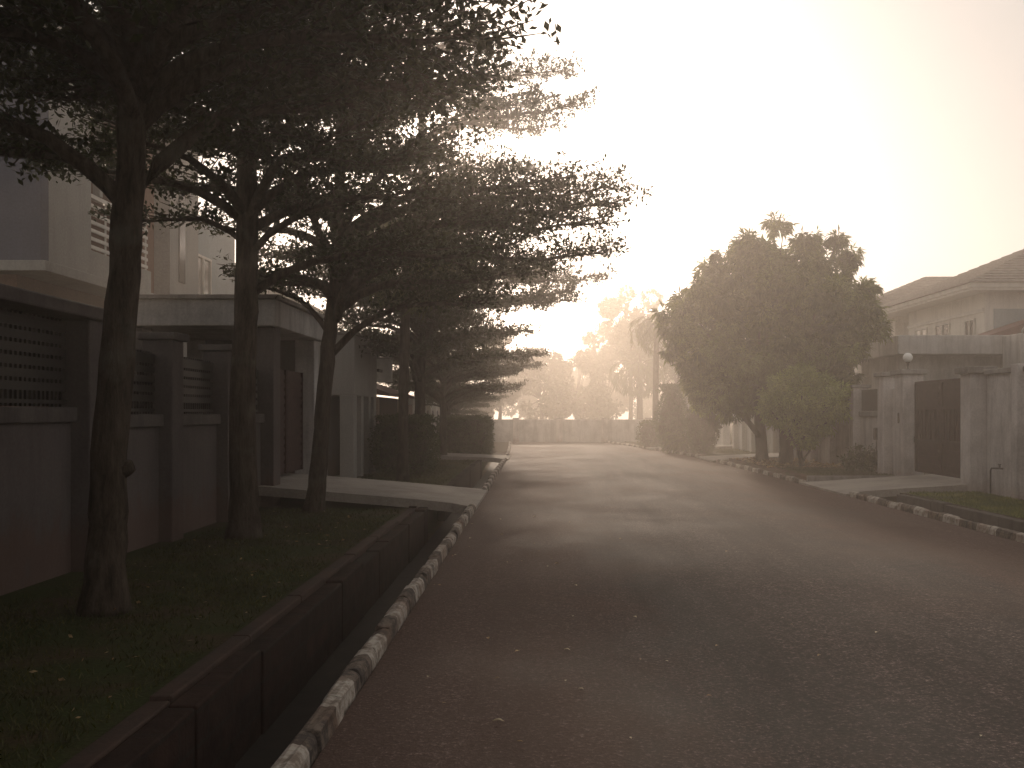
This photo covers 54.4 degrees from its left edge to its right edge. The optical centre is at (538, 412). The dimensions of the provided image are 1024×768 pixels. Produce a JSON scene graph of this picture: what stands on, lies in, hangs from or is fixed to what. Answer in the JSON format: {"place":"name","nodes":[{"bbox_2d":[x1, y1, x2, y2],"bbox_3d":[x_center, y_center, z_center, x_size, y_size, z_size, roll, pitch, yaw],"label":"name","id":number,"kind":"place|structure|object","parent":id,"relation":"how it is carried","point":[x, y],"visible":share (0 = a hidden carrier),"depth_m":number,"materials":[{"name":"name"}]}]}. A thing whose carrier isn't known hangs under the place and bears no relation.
{"place":"outdoors","nodes":[
{"label":"outdoors","id":0,"kind":"place"},
{"bbox_2d":[0,23,234,406],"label":"house","id":1,"kind":"structure","parent":0,"point":[54,238],"depth_m":17.49,"materials":[{"name":"beige stone"}]},
{"bbox_2d":[198,254,211,293],"bbox_3d":[-8.369,-3.300,24.800,0.059,1.200,1.200,0,0,0],"label":"window","id":2,"kind":"structure","parent":1,"relation":"in","point":[204,263],"depth_m":24.95,"materials":[{"name":"white glass"}]},
{"bbox_2d":[0,448,492,767],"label":"verge","id":3,"kind":"structure","parent":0,"point":[43,592],"depth_m":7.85,"materials":[{"name":"green plant"}]},
{"bbox_2d":[0,283,103,595],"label":"boundary wall","id":4,"kind":"structure","parent":3,"relation":"on","point":[50,345],"depth_m":10.07,"materials":[{"name":"concrete"}]},
{"bbox_2d":[0,0,173,46],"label":"almond tree","id":5,"kind":"object","parent":3,"relation":"on","point":[68,13],"visible":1,"depth_m":5.73,"materials":[{"name":"green plant"}]},
{"bbox_2d":[29,511,349,717],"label":"leaf litter","id":6,"kind":"object","parent":3,"relation":"on","point":[70,635],"visible":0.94,"depth_m":8.31,"materials":[{"name":"brown plant"}]},
{"bbox_2d":[127,332,263,552],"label":"boundary wall","id":7,"kind":"structure","parent":3,"relation":"on","point":[178,456],"depth_m":13.28,"materials":[{"name":"concrete"}]},
{"bbox_2d":[136,294,324,506],"bbox_3d":[-6.140,-0.150,19.700,3.080,3.900,4.160,0,0,0],"label":"gatehouse","id":8,"kind":"object","parent":3,"relation":"on","point":[289,334],"visible":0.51,"depth_m":17.95,"materials":[{"name":"concrete"}]},
{"bbox_2d":[280,369,302,473],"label":"driveway gate","id":9,"kind":"structure","parent":8,"relation":"attached to","point":[291,421],"depth_m":20.24,"materials":[{"name":"red paint"}]},
{"bbox_2d":[3,0,544,540],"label":"almond tree","id":10,"kind":"object","parent":3,"relation":"on","point":[247,198],"visible":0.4,"depth_m":13.33,"materials":[{"name":"green plant"}]},
{"bbox_2d":[0,0,561,617],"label":"almond tree","id":11,"kind":"object","parent":3,"relation":"on","point":[256,60],"visible":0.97,"depth_m":8.53,"materials":[{"name":"green plant"}]},
{"bbox_2d":[318,331,376,477],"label":"guardhouse","id":12,"kind":"structure","parent":3,"relation":"on","point":[353,405],"depth_m":26.20,"materials":[{"name":"white paint"}]},
{"bbox_2d":[377,357,392,381],"bbox_3d":[-4.640,-1.290,29.570,0.520,0.740,1.139,0,0,0],"label":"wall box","id":13,"kind":"object","parent":12,"relation":"attached to","point":[385,369],"visible":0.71,"depth_m":29.70,"materials":[{"name":"plastic"}]},
{"bbox_2d":[376,384,412,440],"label":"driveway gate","id":14,"kind":"structure","parent":3,"relation":"on","point":[384,405],"depth_m":32.24,"materials":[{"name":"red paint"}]},
{"bbox_2d":[366,413,441,474],"bbox_3d":[-3.729,0.874,27.994,2.087,1.784,2.824,0,0,0],"label":"hedge","id":15,"kind":"object","parent":3,"relation":"on","point":[423,441],"visible":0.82,"depth_m":27.16,"materials":[{"name":"green plant"}]},
{"bbox_2d":[163,105,654,513],"bbox_3d":[-2.675,-1.879,17.265,8.046,7.316,7.839,0,0,-36],"label":"almond tree","id":16,"kind":"object","parent":3,"relation":"on","point":[486,209],"visible":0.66,"depth_m":16.74,"materials":[{"name":"green plant"}]},
{"bbox_2d":[408,405,411,414],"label":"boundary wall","id":17,"kind":"structure","parent":3,"relation":"on","point":[410,409],"depth_m":38.00,"materials":[{"name":"grey concrete"}]},
{"bbox_2d":[355,218,479,481],"bbox_3d":[-3.173,-1.596,24.519,3.621,6.594,3.394,0,0,0],"label":"almond tree","id":18,"kind":"object","parent":3,"relation":"on","point":[402,469],"visible":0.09,"depth_m":24.39,"materials":[{"name":"green plant"}]},
{"bbox_2d":[409,396,439,435],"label":"boundary wall","id":19,"kind":"structure","parent":3,"relation":"on","point":[434,410],"depth_m":44.80,"materials":[{"name":"beige paint"}]},
{"bbox_2d":[271,9,617,415],"bbox_3d":[-2.833,-4.822,28.951,9.187,13.165,10.363,0,0,21],"label":"almond tree","id":20,"kind":"object","parent":3,"relation":"on","point":[425,341],"visible":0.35,"depth_m":28.98,"materials":[{"name":"green plant"}]},
{"bbox_2d":[379,261,511,415],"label":"almond tree","id":21,"kind":"object","parent":3,"relation":"on","point":[449,406],"visible":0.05,"depth_m":42.52,"materials":[{"name":"green plant"}]},
{"bbox_2d":[377,196,550,454],"bbox_3d":[-3.284,-3.191,37.142,7.772,9.874,6.890,0,0,2],"label":"almond tree","id":22,"kind":"object","parent":3,"relation":"on","point":[440,394],"visible":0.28,"depth_m":36.38,"materials":[{"name":"green plant"}]},
{"bbox_2d":[435,414,495,454],"bbox_3d":[-2.995,0.904,40.595,2.505,1.741,2.600,0,0,0],"label":"hedge","id":23,"kind":"object","parent":3,"relation":"on","point":[468,434],"visible":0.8,"depth_m":39.75,"materials":[{"name":"green plant"}]},
{"bbox_2d":[427,321,511,415],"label":"almond tree","id":24,"kind":"object","parent":3,"relation":"on","point":[468,406],"visible":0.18,"depth_m":49.80,"materials":[{"name":"green plant"}]},
{"bbox_2d":[235,263,323,313],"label":"house","id":25,"kind":"structure","parent":0,"point":[316,309],"depth_m":35.82,"materials":[{"name":"concrete"}]},
{"bbox_2d":[258,473,487,513],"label":"driveway","id":26,"kind":"structure","parent":0,"point":[454,499],"depth_m":18.34,"materials":[{"name":"concrete"}]},
{"bbox_2d":[361,442,494,484],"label":"grass","id":27,"kind":"structure","parent":0,"point":[441,463],"depth_m":26.68,"materials":[{"name":"green plant"}]},
{"bbox_2d":[428,453,494,539],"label":"ground","id":28,"kind":"structure","parent":0,"point":[434,528],"depth_m":20.49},
{"bbox_2d":[59,506,416,767],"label":"drain wall","id":29,"kind":"structure","parent":28,"relation":"on","point":[92,754],"depth_m":6.63,"materials":[{"name":"concrete"}]},
{"bbox_2d":[91,507,427,767],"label":"drain wall","id":30,"kind":"structure","parent":28,"relation":"on","point":[227,712],"depth_m":7.13,"materials":[{"name":"concrete"}]},
{"bbox_2d":[235,452,505,767],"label":"drain bed","id":31,"kind":"object","parent":28,"relation":"on","point":[269,746],"visible":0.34,"depth_m":8.74,"materials":[{"name":"grey concrete"}]},
{"bbox_2d":[438,460,481,520],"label":"drain wall","id":32,"kind":"structure","parent":28,"relation":"on","point":[470,476],"depth_m":28.24,"materials":[{"name":"concrete"}]},
{"bbox_2d":[897,494,1023,532],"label":"drain wall","id":33,"kind":"structure","parent":28,"relation":"on","point":[993,519],"depth_m":16.89,"materials":[{"name":"concrete"}]},
{"bbox_2d":[434,452,509,462],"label":"driveway","id":34,"kind":"structure","parent":0,"point":[482,457],"depth_m":35.70,"materials":[{"name":"concrete"}]},
{"bbox_2d":[1,0,1023,422],"label":"sky","id":35,"kind":"structure","parent":0,"point":[898,125],"materials":[{"name":"white"}]},
{"bbox_2d":[493,424,731,452],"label":"terrain","id":36,"kind":"structure","parent":0,"point":[501,446],"depth_m":57.20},
{"bbox_2d":[472,337,521,418],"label":"broadleaf tree","id":37,"kind":"object","parent":36,"relation":"on","point":[512,398],"visible":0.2,"depth_m":91.27,"materials":[{"name":"green plant"}]},
{"bbox_2d":[494,357,572,418],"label":"broadleaf tree","id":38,"kind":"object","parent":36,"relation":"on","point":[513,412],"visible":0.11,"depth_m":123.30,"materials":[{"name":"green plant"}]},
{"bbox_2d":[514,346,564,418],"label":"broadleaf tree","id":39,"kind":"object","parent":36,"relation":"on","point":[551,377],"visible":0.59,"depth_m":88.67,"materials":[{"name":"green plant"}]},
{"bbox_2d":[539,381,580,418],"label":"broadleaf tree","id":40,"kind":"object","parent":36,"relation":"on","point":[555,407],"visible":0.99,"depth_m":83.60,"materials":[{"name":"green plant"}]},
{"bbox_2d":[491,418,651,441],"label":"boundary wall","id":41,"kind":"structure","parent":36,"relation":"on","point":[561,430],"depth_m":57.55,"materials":[{"name":"concrete"}]},
{"bbox_2d":[549,349,606,410],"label":"broadleaf tree","id":42,"kind":"object","parent":36,"relation":"on","point":[583,362],"visible":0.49,"depth_m":91.51,"materials":[{"name":"green plant"}]},
{"bbox_2d":[570,382,617,418],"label":"broadleaf tree","id":43,"kind":"object","parent":36,"relation":"on","point":[596,407],"visible":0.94,"depth_m":85.47,"materials":[{"name":"green plant"}]},
{"bbox_2d":[578,320,618,374],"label":"broadleaf tree","id":44,"kind":"object","parent":36,"relation":"on","point":[587,339],"visible":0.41,"depth_m":100.79,"materials":[{"name":"green plant"}]},
{"bbox_2d":[567,350,633,414],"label":"broadleaf tree","id":45,"kind":"object","parent":36,"relation":"on","point":[615,396],"visible":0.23,"depth_m":127.10,"materials":[{"name":"green plant"}]},
{"bbox_2d":[589,358,623,418],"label":"broadleaf tree","id":46,"kind":"object","parent":36,"relation":"on","point":[598,376],"visible":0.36,"depth_m":90.54,"materials":[{"name":"green plant"}]},
{"bbox_2d":[597,284,664,418],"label":"broadleaf tree","id":47,"kind":"object","parent":36,"relation":"on","point":[614,310],"visible":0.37,"depth_m":93.80,"materials":[{"name":"green plant"}]},
{"bbox_2d":[611,305,660,398],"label":"broadleaf tree","id":48,"kind":"object","parent":36,"relation":"on","point":[622,338],"visible":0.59,"depth_m":83.31,"materials":[{"name":"green plant"}]},
{"bbox_2d":[608,359,669,418],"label":"broadleaf tree","id":49,"kind":"object","parent":36,"relation":"on","point":[637,371],"visible":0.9,"depth_m":75.48,"materials":[{"name":"green plant"}]},
{"bbox_2d":[628,361,690,418],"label":"broadleaf tree","id":50,"kind":"object","parent":36,"relation":"on","point":[647,407],"visible":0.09,"depth_m":126.31,"materials":[{"name":"plant"}]},
{"bbox_2d":[659,324,698,412],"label":"broadleaf tree","id":51,"kind":"object","parent":36,"relation":"on","point":[671,370],"visible":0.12,"depth_m":80.42,"materials":[{"name":"green plant"}]},
{"bbox_2d":[311,442,1023,767],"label":"road","id":52,"kind":"structure","parent":0,"point":[929,673],"depth_m":7.51,"materials":[{"name":"grey asphalt"}]},
{"bbox_2d":[271,503,475,767],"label":"kerb","id":53,"kind":"structure","parent":52,"relation":"on","point":[306,746],"depth_m":6.30,"materials":[{"name":"paint"}]},
{"bbox_2d":[482,458,506,489],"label":"kerb","id":54,"kind":"structure","parent":52,"relation":"on","point":[491,479],"depth_m":25.57,"materials":[{"name":"paint"}]},
{"bbox_2d":[506,441,510,454],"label":"kerb","id":55,"kind":"structure","parent":52,"relation":"on","point":[508,449],"depth_m":44.79,"materials":[{"name":"paint"}]},
{"bbox_2d":[606,441,644,448],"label":"kerb","id":56,"kind":"structure","parent":52,"relation":"on","point":[625,444],"depth_m":51.66,"materials":[{"name":"paint"}]},
{"bbox_2d":[654,448,701,456],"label":"kerb","id":57,"kind":"structure","parent":52,"relation":"on","point":[682,453],"depth_m":40.17,"materials":[{"name":"paint"}]},
{"bbox_2d":[716,459,805,482],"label":"kerb","id":58,"kind":"structure","parent":52,"relation":"on","point":[773,474],"depth_m":27.66,"materials":[{"name":"paint"}]},
{"bbox_2d":[849,491,1023,542],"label":"kerb","id":59,"kind":"structure","parent":52,"relation":"on","point":[1014,535],"depth_m":15.53,"materials":[{"name":"paint"}]},
{"bbox_2d":[645,444,731,449],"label":"driveway","id":60,"kind":"structure","parent":0,"point":[727,446],"depth_m":45.89,"materials":[{"name":"concrete"}]},
{"bbox_2d":[688,442,753,454],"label":"grass","id":61,"kind":"structure","parent":0,"point":[731,450],"depth_m":41.51,"materials":[{"name":"green plant"}]},
{"bbox_2d":[697,453,778,461],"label":"driveway","id":62,"kind":"structure","parent":0,"point":[727,457],"depth_m":36.03,"materials":[{"name":"concrete"}]},
{"bbox_2d":[625,441,1023,519],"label":"verge","id":63,"kind":"structure","parent":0,"point":[893,498],"depth_m":20.80,"materials":[{"name":"green plant"}]},
{"bbox_2d":[635,419,659,447],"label":"topiary bush","id":64,"kind":"object","parent":63,"relation":"on","point":[647,437],"visible":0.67,"depth_m":47.64,"materials":[{"name":"green plant"}]},
{"bbox_2d":[627,316,670,419],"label":"palm tree","id":65,"kind":"object","parent":63,"relation":"on","point":[651,333],"visible":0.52,"depth_m":53.86,"materials":[{"name":"green plant"}]},
{"bbox_2d":[650,382,687,452],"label":"topiary bush","id":66,"kind":"object","parent":63,"relation":"on","point":[670,410],"visible":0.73,"depth_m":42.24,"materials":[{"name":"green plant"}]},
{"bbox_2d":[660,427,692,453],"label":"topiary bush","id":67,"kind":"object","parent":63,"relation":"on","point":[682,442],"visible":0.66,"depth_m":41.10,"materials":[{"name":"green plant"}]},
{"bbox_2d":[680,409,724,455],"bbox_3d":[6.529,0.731,39.778,1.857,2.009,1.877,0,0,0],"label":"topiary bush","id":68,"kind":"object","parent":63,"relation":"on","point":[700,432],"visible":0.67,"depth_m":39.41,"materials":[{"name":"green plant"}]},
{"bbox_2d":[715,414,729,444],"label":"boundary wall","id":69,"kind":"structure","parent":63,"relation":"on","point":[724,433],"depth_m":47.90,"materials":[{"name":"beige paint"}]},
{"bbox_2d":[648,210,832,460],"bbox_3d":[6.422,-2.469,32.634,5.712,8.258,7.301,0,0,0],"label":"mango tree","id":70,"kind":"object","parent":63,"relation":"on","point":[743,296],"visible":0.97,"depth_m":30.65,"materials":[{"name":"green plant"}]},
{"bbox_2d":[732,414,778,452],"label":"boundary wall","id":71,"kind":"structure","parent":63,"relation":"on","point":[743,436],"depth_m":43.03,"materials":[{"name":"beige paint"}]},
{"bbox_2d":[729,458,876,481],"bbox_3d":[7.705,1.782,29.085,2.290,0.435,10.530,0,0,0],"label":"planting bed","id":72,"kind":"object","parent":63,"relation":"on","point":[800,475],"visible":0.14,"depth_m":27.97,"materials":[{"name":"brown soil"}]},
{"bbox_2d":[732,456,842,467],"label":"leaf litter","id":73,"kind":"object","parent":72,"relation":"on","point":[772,463],"visible":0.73,"depth_m":30.33,"materials":[{"name":"brown plant"}]},
{"bbox_2d":[753,362,853,466],"bbox_3d":[7.627,0.096,28.756,2.849,3.147,2.578,0,0,0],"label":"sapling","id":74,"kind":"object","parent":72,"relation":"on","point":[812,412],"visible":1,"depth_m":28.19,"materials":[{"name":"green plant"}]},
{"bbox_2d":[768,464,896,475],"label":"grass","id":75,"kind":"structure","parent":72,"relation":"on","point":[819,471],"depth_m":25.96,"materials":[{"name":"green plant"}]},
{"bbox_2d":[837,443,877,472],"bbox_3d":[8.548,1.253,26.377,1.171,0.934,1.044,0,0,42],"label":"bush","id":76,"kind":"object","parent":72,"relation":"on","point":[861,460],"visible":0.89,"depth_m":26.21,"materials":[{"name":"green plant"}]},
{"bbox_2d":[793,385,877,471],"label":"boundary wall","id":77,"kind":"structure","parent":63,"relation":"on","point":[863,412],"depth_m":27.95,"materials":[{"name":"concrete"}]},
{"bbox_2d":[873,428,877,450],"bbox_3d":[8.982,0.950,26.500,0.113,1.100,0.240,0,0,0],"label":"meter box","id":78,"kind":"object","parent":77,"relation":"attached to","point":[875,433],"visible":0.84,"depth_m":26.44,"materials":[{"name":"black metal"}]},
{"bbox_2d":[873,429,875,438],"bbox_3d":[8.932,0.560,26.500,0.014,0.280,0.200,0,0,0],"label":"door","id":79,"kind":"structure","parent":78,"relation":"in","point":[874,430],"depth_m":26.47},
{"bbox_2d":[778,224,894,462],"bbox_3d":[9.158,-2.156,31.610,4.434,7.635,6.504,0,0,0],"label":"mango tree","id":80,"kind":"object","parent":63,"relation":"on","point":[843,311],"visible":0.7,"depth_m":30.03,"materials":[{"name":"green plant"}]},
{"bbox_2d":[807,476,890,481],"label":"kerb","id":81,"kind":"structure","parent":63,"relation":"on","point":[818,478],"depth_m":23.66,"materials":[{"name":"concrete"}]},
{"bbox_2d":[873,372,894,474],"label":"gate pillar","id":82,"kind":"structure","parent":63,"relation":"on","point":[886,422],"depth_m":25.20,"materials":[{"name":"concrete"}]},
{"bbox_2d":[853,277,950,375],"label":"house","id":83,"kind":"structure","parent":63,"relation":"on","point":[909,288],"depth_m":49.09,"materials":[{"name":"beige paint"}]},
{"bbox_2d":[891,369,927,475],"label":"gate pillar","id":84,"kind":"structure","parent":63,"relation":"on","point":[906,380],"depth_m":23.85,"materials":[{"name":"concrete"}]},
{"bbox_2d":[903,353,912,368],"bbox_3d":[8.930,-1.245,24.100,0.230,0.409,0.230,0,0,0],"label":"globe lamp","id":85,"kind":"object","parent":84,"relation":"on","point":[907,358],"visible":0.94,"depth_m":24.04,"materials":[{"name":"white glass"}]},
{"bbox_2d":[915,378,959,477],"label":"driveway gate","id":86,"kind":"structure","parent":84,"relation":"attached to","point":[937,427],"depth_m":22.47,"materials":[{"name":"red paint"}]},
{"bbox_2d":[858,333,1023,388],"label":"canopy","id":87,"kind":"structure","parent":63,"relation":"on","point":[940,357],"depth_m":30.74,"materials":[{"name":"concrete"}]},
{"bbox_2d":[977,319,1023,334],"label":"porch canopy","id":88,"kind":"object","parent":87,"relation":"on","point":[1017,327],"visible":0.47,"depth_m":31.00,"materials":[{"name":"metal"}]},
{"bbox_2d":[876,249,1023,336],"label":"house","id":89,"kind":"structure","parent":63,"relation":"on","point":[983,298],"depth_m":34.92,"materials":[{"name":"beige paint"}]},
{"bbox_2d":[914,327,927,334],"bbox_3d":[14.970,-2.450,39.000,0.059,1.700,1.200,0,0,0],"label":"window","id":90,"kind":"structure","parent":89,"relation":"in","point":[923,331],"depth_m":38.88,"materials":[{"name":"white glass"}]},
{"bbox_2d":[934,322,949,334],"bbox_3d":[14.970,-2.550,36.950,0.059,1.500,1.300,0,0,0],"label":"window","id":91,"kind":"structure","parent":89,"relation":"in","point":[941,329],"depth_m":36.86,"materials":[{"name":"white glass"}]},
{"bbox_2d":[964,318,974,334],"bbox_3d":[14.970,-2.750,34.600,0.059,1.000,0.800,0,0,0],"label":"window","id":92,"kind":"structure","parent":89,"relation":"in","point":[969,325],"depth_m":34.58,"materials":[{"name":"white glass"}]},
{"bbox_2d":[907,490,1023,517],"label":"grass","id":93,"kind":"structure","parent":63,"relation":"on","point":[1002,505],"depth_m":18.07,"materials":[{"name":"green plant"}]},
{"bbox_2d":[954,366,997,492],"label":"gate pillar","id":94,"kind":"structure","parent":63,"relation":"on","point":[973,428],"depth_m":20.27,"materials":[{"name":"concrete"}]},
{"bbox_2d":[990,464,1002,493],"bbox_3d":[8.985,1.339,19.579,0.066,0.682,0.378,0,0,-12],"label":"standpipe","id":95,"kind":"object","parent":63,"relation":"on","point":[990,474],"visible":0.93,"depth_m":19.74,"materials":[{"name":"grey metal"}]},
{"bbox_2d":[983,364,1023,499],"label":"boundary wall","id":96,"kind":"structure","parent":63,"relation":"on","point":[1005,418],"depth_m":19.37,"materials":[{"name":"concrete"}]},
{"bbox_2d":[799,474,965,496],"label":"driveway","id":97,"kind":"structure","parent":0,"point":[891,486],"depth_m":21.43,"materials":[{"name":"concrete"}]}
]}

